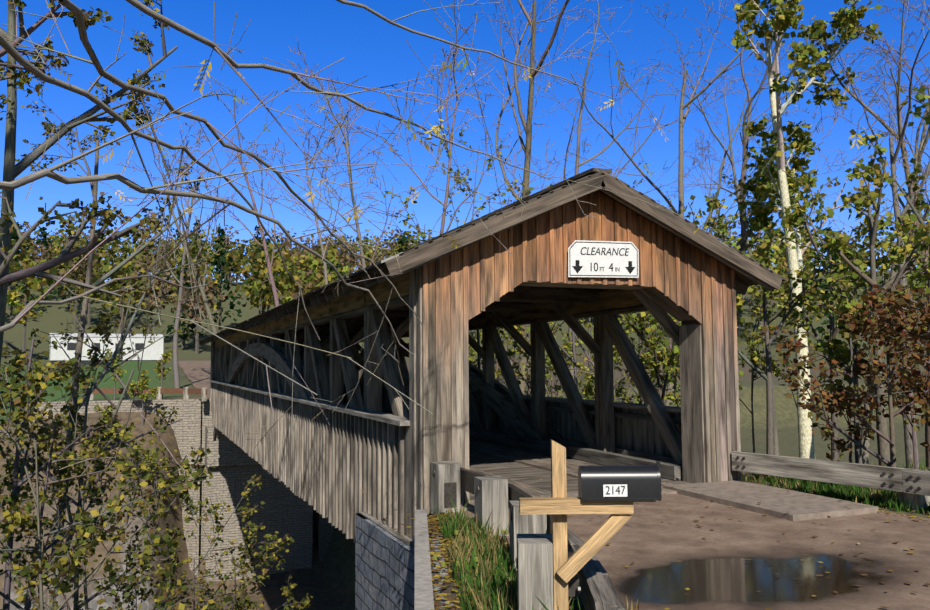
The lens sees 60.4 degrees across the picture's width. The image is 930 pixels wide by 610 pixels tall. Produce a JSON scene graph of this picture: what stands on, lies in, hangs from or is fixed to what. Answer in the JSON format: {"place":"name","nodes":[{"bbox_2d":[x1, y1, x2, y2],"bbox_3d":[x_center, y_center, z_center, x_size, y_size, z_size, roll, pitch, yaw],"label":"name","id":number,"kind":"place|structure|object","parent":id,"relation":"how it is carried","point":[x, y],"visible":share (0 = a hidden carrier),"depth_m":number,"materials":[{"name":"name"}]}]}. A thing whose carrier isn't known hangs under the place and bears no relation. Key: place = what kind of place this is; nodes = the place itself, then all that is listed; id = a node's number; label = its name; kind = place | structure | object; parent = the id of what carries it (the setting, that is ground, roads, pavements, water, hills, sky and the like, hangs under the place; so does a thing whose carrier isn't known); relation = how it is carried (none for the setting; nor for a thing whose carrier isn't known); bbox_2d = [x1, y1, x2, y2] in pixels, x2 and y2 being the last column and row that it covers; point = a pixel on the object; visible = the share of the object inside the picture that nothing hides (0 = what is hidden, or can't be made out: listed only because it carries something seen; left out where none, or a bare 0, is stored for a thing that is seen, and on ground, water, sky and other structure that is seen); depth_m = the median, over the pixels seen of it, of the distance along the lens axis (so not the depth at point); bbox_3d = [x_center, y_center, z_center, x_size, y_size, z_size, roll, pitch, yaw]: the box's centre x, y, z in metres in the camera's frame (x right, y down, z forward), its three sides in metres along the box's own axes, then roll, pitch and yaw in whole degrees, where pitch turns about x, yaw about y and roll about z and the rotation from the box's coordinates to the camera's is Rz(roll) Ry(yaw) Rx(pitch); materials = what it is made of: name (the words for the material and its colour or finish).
{"place":"outdoors","nodes":[
{"label":"outdoors","id":0,"kind":"place"},
{"bbox_2d":[0,270,929,609],"bbox_3d":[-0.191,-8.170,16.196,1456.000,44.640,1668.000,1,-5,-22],"label":"ground","id":1,"kind":"structure","parent":0,"point":[328,582],"depth_m":43.62,"materials":[{"name":"green plant"}]},
{"bbox_2d":[0,338,126,609],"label":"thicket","id":2,"kind":"object","parent":1,"relation":"on","point":[91,449],"visible":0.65,"depth_m":8.05,"materials":[{"name":"green plant"}]},
{"bbox_2d":[59,367,82,396],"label":"sapling","id":3,"kind":"object","parent":1,"relation":"on","point":[64,378],"visible":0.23,"depth_m":39.89,"materials":[{"name":"green plant"}]},
{"bbox_2d":[0,0,170,304],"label":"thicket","id":4,"kind":"object","parent":1,"relation":"on","point":[109,217],"visible":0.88,"depth_m":6.57,"materials":[{"name":"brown plant"}]},
{"bbox_2d":[0,0,177,365],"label":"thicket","id":5,"kind":"object","parent":1,"relation":"on","point":[12,171],"visible":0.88,"depth_m":7.56,"materials":[{"name":"green plant"}]},
{"bbox_2d":[0,313,188,609],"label":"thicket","id":6,"kind":"object","parent":1,"relation":"on","point":[82,429],"visible":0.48,"depth_m":9.91,"materials":[{"name":"green plant"}]},
{"bbox_2d":[94,403,114,455],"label":"sapling","id":7,"kind":"object","parent":1,"relation":"on","point":[105,410],"visible":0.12,"depth_m":37.87,"materials":[{"name":"green plant"}]},
{"bbox_2d":[49,333,163,364],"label":"building","id":8,"kind":"structure","parent":1,"relation":"on","point":[153,352],"depth_m":100.73,"materials":[{"name":"white"}]},
{"bbox_2d":[0,350,215,609],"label":"shrub","id":9,"kind":"object","parent":1,"relation":"on","point":[15,516],"visible":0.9,"depth_m":6.69,"materials":[{"name":"green plant"}]},
{"bbox_2d":[100,349,126,399],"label":"sapling","id":10,"kind":"object","parent":1,"relation":"on","point":[115,361],"visible":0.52,"depth_m":41.90,"materials":[{"name":"green plant"}]},
{"bbox_2d":[0,358,232,609],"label":"shrub","id":11,"kind":"object","parent":1,"relation":"on","point":[71,561],"visible":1,"depth_m":5.76,"materials":[{"name":"green plant"}]},
{"bbox_2d":[0,75,234,609],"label":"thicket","id":12,"kind":"object","parent":1,"relation":"on","point":[79,338],"visible":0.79,"depth_m":11.08,"materials":[{"name":"green plant"}]},
{"bbox_2d":[108,419,147,525],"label":"sapling","id":13,"kind":"object","parent":1,"relation":"on","point":[133,442],"visible":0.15,"depth_m":36.23,"materials":[{"name":"green plant"}]},
{"bbox_2d":[0,358,275,609],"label":"shrub","id":14,"kind":"object","parent":1,"relation":"on","point":[39,437],"visible":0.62,"depth_m":8.03,"materials":[{"name":"green plant"}]},
{"bbox_2d":[127,370,158,425],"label":"sapling","id":15,"kind":"object","parent":1,"relation":"on","point":[143,384],"visible":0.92,"depth_m":40.39,"materials":[{"name":"green plant"}]},
{"bbox_2d":[89,387,206,400],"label":"fence posts","id":16,"kind":"object","parent":1,"relation":"on","point":[186,395],"visible":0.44,"depth_m":42.30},
{"bbox_2d":[92,388,206,394],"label":"guard rail","id":17,"kind":"object","parent":16,"relation":"attached to","point":[162,391],"visible":0.65,"depth_m":42.97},
{"bbox_2d":[142,451,169,510],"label":"sapling","id":18,"kind":"object","parent":1,"relation":"on","point":[150,460],"visible":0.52,"depth_m":37.53,"materials":[{"name":"green plant"}]},
{"bbox_2d":[153,350,174,398],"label":"sapling","id":19,"kind":"object","parent":1,"relation":"on","point":[161,371],"visible":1,"depth_m":43.88,"materials":[{"name":"green plant"}]},
{"bbox_2d":[107,121,230,387],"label":"tree","id":20,"kind":"object","parent":1,"relation":"on","point":[175,357],"visible":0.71,"depth_m":54.55,"materials":[{"name":"brown plant"}]},
{"bbox_2d":[29,399,334,580],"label":"abutment","id":21,"kind":"object","parent":1,"relation":"on","point":[284,510],"visible":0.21,"depth_m":41.46,"materials":[{"name":"beige stone"}]},
{"bbox_2d":[118,107,255,333],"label":"tree","id":22,"kind":"object","parent":1,"relation":"on","point":[207,308],"visible":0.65,"depth_m":58.78,"materials":[{"name":"brown plant"}]},
{"bbox_2d":[103,474,294,609],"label":"shrub","id":23,"kind":"object","parent":1,"relation":"on","point":[245,556],"visible":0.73,"depth_m":9.83,"materials":[{"name":"green plant"}]},
{"bbox_2d":[118,542,312,609],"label":"shrub","id":24,"kind":"object","parent":1,"relation":"on","point":[265,557],"visible":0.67,"depth_m":10.27,"materials":[{"name":"green plant"}]},
{"bbox_2d":[207,79,288,306],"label":"tree","id":25,"kind":"object","parent":1,"relation":"on","point":[271,278],"visible":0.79,"depth_m":65.25,"materials":[{"name":"brown plant"}]},
{"bbox_2d":[283,100,383,284],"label":"tree","id":26,"kind":"object","parent":1,"relation":"on","point":[321,246],"visible":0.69,"depth_m":75.97,"materials":[{"name":"brown plant"}]},
{"bbox_2d":[264,36,451,267],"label":"bare tree","id":27,"kind":"object","parent":1,"relation":"on","point":[349,174],"visible":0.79,"depth_m":51.72,"materials":[{"name":"brown plant"}]},
{"bbox_2d":[0,0,880,478],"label":"branches","id":28,"kind":"object","parent":1,"relation":"on","point":[42,76],"visible":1,"depth_m":4.52,"materials":[{"name":"brown plant"}]},
{"bbox_2d":[318,0,568,234],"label":"bare tree","id":29,"kind":"object","parent":1,"relation":"on","point":[454,63],"visible":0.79,"depth_m":45.99,"materials":[{"name":"brown plant"}]},
{"bbox_2d":[352,121,554,396],"bbox_3d":[-0.580,3.744,22.797,5.277,19.306,5.566,0,-4,-10],"label":"tree","id":30,"kind":"object","parent":1,"relation":"on","point":[422,236],"visible":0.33,"depth_m":23.56,"materials":[{"name":"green plant"}]},
{"bbox_2d":[6,208,929,359],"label":"foliage","id":31,"kind":"object","parent":1,"relation":"on","point":[309,267],"visible":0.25,"depth_m":157.81,"materials":[{"name":"green plant"}]},
{"bbox_2d":[468,340,476,357],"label":"bank sapling","id":32,"kind":"object","parent":1,"relation":"on","point":[469,346],"visible":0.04,"depth_m":38.13,"materials":[{"name":"green plant"}]},
{"bbox_2d":[431,516,516,609],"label":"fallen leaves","id":33,"kind":"object","parent":1,"relation":"on","point":[443,564],"visible":0.56,"depth_m":6.85,"materials":[{"name":"green plant"}]},
{"bbox_2d":[209,191,741,550],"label":"covered bridge","id":34,"kind":"structure","parent":1,"relation":"on","point":[381,438],"depth_m":12.92,"materials":[{"name":"brown wood"}]},
{"bbox_2d":[198,168,786,344],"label":"roof","id":35,"kind":"structure","parent":34,"relation":"on","point":[749,271],"depth_m":11.00,"materials":[{"name":"brown wood"}]},
{"bbox_2d":[568,240,638,277],"bbox_3d":[1.911,-0.629,10.978,1.120,0.500,0.011,0,0,-22],"label":"clearance sign","id":36,"kind":"object","parent":34,"relation":"attached to","point":[613,259],"visible":1,"depth_m":10.97,"materials":[{"name":"white metal"}]},
{"bbox_2d":[468,330,506,373],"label":"bank sapling","id":37,"kind":"object","parent":1,"relation":"on","point":[471,358],"visible":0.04,"depth_m":34.02,"materials":[{"name":"green plant"}]},
{"bbox_2d":[443,140,555,383],"bbox_3d":[-0.250,2.578,29.176,6.135,17.155,4.754,-2,-5,22],"label":"tree","id":38,"kind":"object","parent":1,"relation":"on","point":[490,164],"visible":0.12,"depth_m":29.17,"materials":[{"name":"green plant"}]},
{"bbox_2d":[501,327,521,375],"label":"tree","id":39,"kind":"object","parent":1,"relation":"on","point":[513,357],"depth_m":33.83,"materials":[{"name":"green plant"}]},
{"bbox_2d":[479,183,563,394],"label":"tree","id":40,"kind":"object","parent":1,"relation":"on","point":[512,349],"visible":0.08,"depth_m":25.75,"materials":[{"name":"green plant"}]},
{"bbox_2d":[430,461,624,609],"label":"guardrail posts","id":41,"kind":"object","parent":1,"relation":"on","point":[531,546],"visible":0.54,"depth_m":5.96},
{"bbox_2d":[433,467,580,596],"bbox_3d":[0.254,2.100,8.045,0.735,0.440,5.854,0,-4,-9],"label":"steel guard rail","id":42,"kind":"object","parent":41,"relation":"attached to","point":[467,476],"visible":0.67,"depth_m":8.43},
{"bbox_2d":[530,323,567,396],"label":"bank sapling","id":43,"kind":"object","parent":1,"relation":"on","point":[554,333],"visible":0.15,"depth_m":41.92,"materials":[{"name":"green plant"}]},
{"bbox_2d":[549,323,554,395],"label":"tree","id":44,"kind":"object","parent":1,"relation":"on","point":[552,384],"depth_m":51.27,"materials":[{"name":"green plant"}]},
{"bbox_2d":[514,332,594,399],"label":"bank sapling","id":45,"kind":"object","parent":1,"relation":"on","point":[558,388],"visible":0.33,"depth_m":24.95,"materials":[{"name":"green plant"}]},
{"bbox_2d":[497,187,665,403],"bbox_3d":[2.778,3.271,21.057,5.001,12.294,2.910,1,-5,-22],"label":"tree","id":46,"kind":"object","parent":1,"relation":"on","point":[573,360],"visible":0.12,"depth_m":20.73,"materials":[{"name":"green plant"}]},
{"bbox_2d":[569,351,594,399],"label":"bank sapling","id":47,"kind":"object","parent":1,"relation":"on","point":[587,389],"visible":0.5,"depth_m":35.30,"materials":[{"name":"green plant"}]},
{"bbox_2d":[470,0,694,377],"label":"bare tree","id":48,"kind":"object","parent":1,"relation":"on","point":[579,129],"visible":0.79,"depth_m":42.59,"materials":[{"name":"brown plant"}]},
{"bbox_2d":[546,314,624,401],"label":"tree","id":49,"kind":"object","parent":1,"relation":"on","point":[569,346],"visible":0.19,"depth_m":23.81,"materials":[{"name":"green plant"}]},
{"bbox_2d":[588,318,590,372],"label":"tree","id":50,"kind":"object","parent":1,"relation":"on","point":[589,363],"depth_m":62.91,"materials":[{"name":"green plant"}]},
{"bbox_2d":[519,439,661,609],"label":"mailbox","id":51,"kind":"object","parent":1,"relation":"on","point":[615,491],"visible":1,"depth_m":5.05,"materials":[{"name":"black"}]},
{"bbox_2d":[584,335,634,397],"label":"bank sapling","id":52,"kind":"object","parent":1,"relation":"on","point":[618,391],"visible":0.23,"depth_m":29.31,"materials":[{"name":"green plant"}]},
{"bbox_2d":[468,0,760,394],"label":"bare tree","id":53,"kind":"object","parent":1,"relation":"on","point":[527,126],"visible":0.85,"depth_m":32.65,"materials":[{"name":"brown plant"}]},
{"bbox_2d":[355,497,896,609],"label":"abutment","id":54,"kind":"object","parent":1,"relation":"on","point":[384,570],"visible":0.15,"depth_m":10.65,"materials":[{"name":"grey stone"}]},
{"bbox_2d":[414,510,433,609],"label":"wing coping","id":55,"kind":"object","parent":54,"relation":"on","point":[423,598],"visible":1,"depth_m":6.84,"materials":[{"name":"concrete"}]},
{"bbox_2d":[592,311,679,400],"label":"bank sapling","id":56,"kind":"object","parent":1,"relation":"on","point":[628,325],"visible":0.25,"depth_m":27.46,"materials":[{"name":"green plant"}]},
{"bbox_2d":[623,322,665,403],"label":"bank sapling","id":57,"kind":"object","parent":1,"relation":"on","point":[632,340],"visible":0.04,"depth_m":35.28,"materials":[{"name":"green plant"}]},
{"bbox_2d":[361,477,929,609],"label":"leaf litter","id":58,"kind":"object","parent":1,"relation":"on","point":[437,526],"visible":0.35,"depth_m":7.24,"materials":[{"name":"brown plant"}]},
{"bbox_2d":[638,314,659,403],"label":"tree","id":59,"kind":"object","parent":1,"relation":"on","point":[653,332],"depth_m":31.20,"materials":[{"name":"green plant"}]},
{"bbox_2d":[483,0,816,405],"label":"bare tree","id":60,"kind":"object","parent":1,"relation":"on","point":[682,119],"visible":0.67,"depth_m":31.50,"materials":[{"name":"brown plant"}]},
{"bbox_2d":[620,206,690,405],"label":"tree","id":61,"kind":"object","parent":1,"relation":"on","point":[670,345],"visible":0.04,"depth_m":44.29,"materials":[{"name":"green plant"}]},
{"bbox_2d":[623,192,727,402],"bbox_3d":[4.678,1.804,18.081,3.329,8.876,2.211,1,-5,-22],"label":"tree","id":62,"kind":"object","parent":1,"relation":"on","point":[656,365],"visible":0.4,"depth_m":18.18,"materials":[{"name":"green plant"}]},
{"bbox_2d":[432,457,929,609],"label":"grass tufts","id":63,"kind":"object","parent":1,"relation":"on","point":[495,590],"visible":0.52,"depth_m":7.40,"materials":[{"name":"green plant"}]},
{"bbox_2d":[637,337,738,406],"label":"bank sapling","id":64,"kind":"object","parent":1,"relation":"on","point":[669,396],"visible":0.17,"depth_m":18.73,"materials":[{"name":"green plant"}]},
{"bbox_2d":[668,209,746,359],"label":"tree","id":65,"kind":"object","parent":1,"relation":"on","point":[724,228],"visible":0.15,"depth_m":22.48,"materials":[{"name":"green plant"}]},
{"bbox_2d":[670,315,748,367],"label":"tree","id":66,"kind":"object","parent":1,"relation":"on","point":[743,362],"depth_m":23.36,"materials":[{"name":"green plant"}]},
{"bbox_2d":[645,243,784,385],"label":"tree","id":67,"kind":"object","parent":1,"relation":"on","point":[740,301],"visible":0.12,"depth_m":18.92,"materials":[{"name":"green plant"}]},
{"bbox_2d":[702,191,753,239],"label":"tree","id":68,"kind":"object","parent":1,"relation":"on","point":[726,217],"visible":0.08,"depth_m":41.03,"materials":[{"name":"green plant"}]},
{"bbox_2d":[656,170,803,440],"bbox_3d":[9.000,1.124,28.148,6.962,11.236,4.473,1,-5,-22],"label":"tree","id":69,"kind":"object","parent":1,"relation":"on","point":[750,244],"visible":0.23,"depth_m":28.12,"materials":[{"name":"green plant"}]},
{"bbox_2d":[628,2,854,454],"bbox_3d":[11.608,-2.790,37.448,10.148,20.312,10.026,1,-5,-22],"label":"bare tree","id":70,"kind":"object","parent":1,"relation":"on","point":[776,447],"visible":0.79,"depth_m":37.70,"materials":[{"name":"brown plant"}]},
{"bbox_2d":[666,0,854,345],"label":"bare tree","id":71,"kind":"object","parent":1,"relation":"on","point":[745,142],"visible":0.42,"depth_m":28.34,"materials":[{"name":"green plant"}]},
{"bbox_2d":[738,289,795,452],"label":"bank sapling","id":72,"kind":"object","parent":1,"relation":"on","point":[756,360],"visible":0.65,"depth_m":21.97,"materials":[{"name":"green plant"}]},
{"bbox_2d":[736,202,858,454],"bbox_3d":[6.738,1.022,17.078,3.232,6.663,2.114,-2,-5,23],"label":"tree","id":73,"kind":"object","parent":1,"relation":"on","point":[786,222],"visible":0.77,"depth_m":17.41,"materials":[{"name":"green plant"}]},
{"bbox_2d":[728,0,883,458],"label":"birch tree","id":74,"kind":"object","parent":1,"relation":"on","point":[784,185],"visible":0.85,"depth_m":23.95,"materials":[{"name":"white plant"}]},
{"bbox_2d":[772,299,839,407],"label":"bank sapling","id":75,"kind":"object","parent":1,"relation":"on","point":[784,377],"visible":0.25,"depth_m":25.86,"materials":[{"name":"green plant"}]},
{"bbox_2d":[731,451,929,512],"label":"timber guard rail","id":76,"kind":"object","parent":1,"relation":"on","point":[856,474],"visible":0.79,"depth_m":10.14,"materials":[{"name":"grey wood"}]},
{"bbox_2d":[736,456,921,489],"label":"timber rail bolts","id":77,"kind":"object","parent":76,"relation":"attached to","point":[883,473],"visible":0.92,"depth_m":9.62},
{"bbox_2d":[777,169,885,460],"bbox_3d":[8.451,0.667,18.795,1.654,7.677,2.911,2,-5,-34],"label":"tree","id":78,"kind":"object","parent":1,"relation":"on","point":[798,316],"visible":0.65,"depth_m":18.82,"materials":[{"name":"green plant"}]},
{"bbox_2d":[759,300,927,462],"bbox_3d":[5.758,1.394,12.049,2.090,3.098,1.677,0,-4,-9],"label":"red shrub","id":79,"kind":"object","parent":1,"relation":"on","point":[800,365],"visible":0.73,"depth_m":12.18,"materials":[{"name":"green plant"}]},
{"bbox_2d":[804,293,888,463],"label":"tree","id":80,"kind":"object","parent":1,"relation":"on","point":[838,350],"visible":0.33,"depth_m":13.40,"materials":[{"name":"green plant"}]},
{"bbox_2d":[784,287,929,491],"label":"red shrub","id":81,"kind":"object","parent":1,"relation":"on","point":[842,400],"visible":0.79,"depth_m":10.79,"materials":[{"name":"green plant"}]},
{"bbox_2d":[799,0,929,299],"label":"bare tree","id":82,"kind":"object","parent":1,"relation":"on","point":[898,107],"visible":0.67,"depth_m":24.50,"materials":[{"name":"brown plant"}]},
{"bbox_2d":[816,128,929,466],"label":"tree","id":83,"kind":"object","parent":1,"relation":"on","point":[833,242],"visible":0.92,"depth_m":14.87,"materials":[{"name":"green plant"}]},
{"bbox_2d":[824,0,929,464],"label":"bare tree","id":84,"kind":"object","parent":1,"relation":"on","point":[865,454],"visible":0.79,"depth_m":25.83,"materials":[{"name":"green plant"}]},
{"bbox_2d":[842,284,929,468],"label":"red shrub","id":85,"kind":"object","parent":1,"relation":"on","point":[861,353],"visible":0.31,"depth_m":12.80,"materials":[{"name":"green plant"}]},
{"bbox_2d":[846,0,929,467],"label":"bare tree","id":86,"kind":"object","parent":1,"relation":"on","point":[907,437],"visible":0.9,"depth_m":20.00,"materials":[{"name":"brown plant"}]},
{"bbox_2d":[857,291,929,451],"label":"red shrub","id":87,"kind":"object","parent":1,"relation":"on","point":[889,331],"visible":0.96,"depth_m":9.78,"materials":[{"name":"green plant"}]},
{"bbox_2d":[861,84,929,466],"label":"tree","id":88,"kind":"object","parent":1,"relation":"on","point":[920,204],"visible":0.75,"depth_m":16.10,"materials":[{"name":"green plant"}]},
{"bbox_2d":[862,283,929,367],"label":"red shrub","id":89,"kind":"object","parent":1,"relation":"on","point":[898,305],"visible":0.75,"depth_m":9.76,"materials":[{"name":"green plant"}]},
{"bbox_2d":[888,249,928,342],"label":"tree","id":90,"kind":"object","parent":1,"relation":"on","point":[908,280],"visible":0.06,"depth_m":21.85,"materials":[{"name":"green plant"}]},
{"bbox_2d":[0,0,929,281],"label":"sky","id":91,"kind":"structure","parent":0,"point":[327,32],"materials":[{"name":"blue"}]},
{"bbox_2d":[178,361,929,609],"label":"road","id":92,"kind":"structure","parent":0,"point":[714,570],"depth_m":7.30,"materials":[{"name":"brown soil"}]},
{"bbox_2d":[460,480,877,520],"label":"approach slab","id":93,"kind":"structure","parent":92,"relation":"on","point":[791,505],"depth_m":9.97,"materials":[{"name":"concrete"}]}
]}

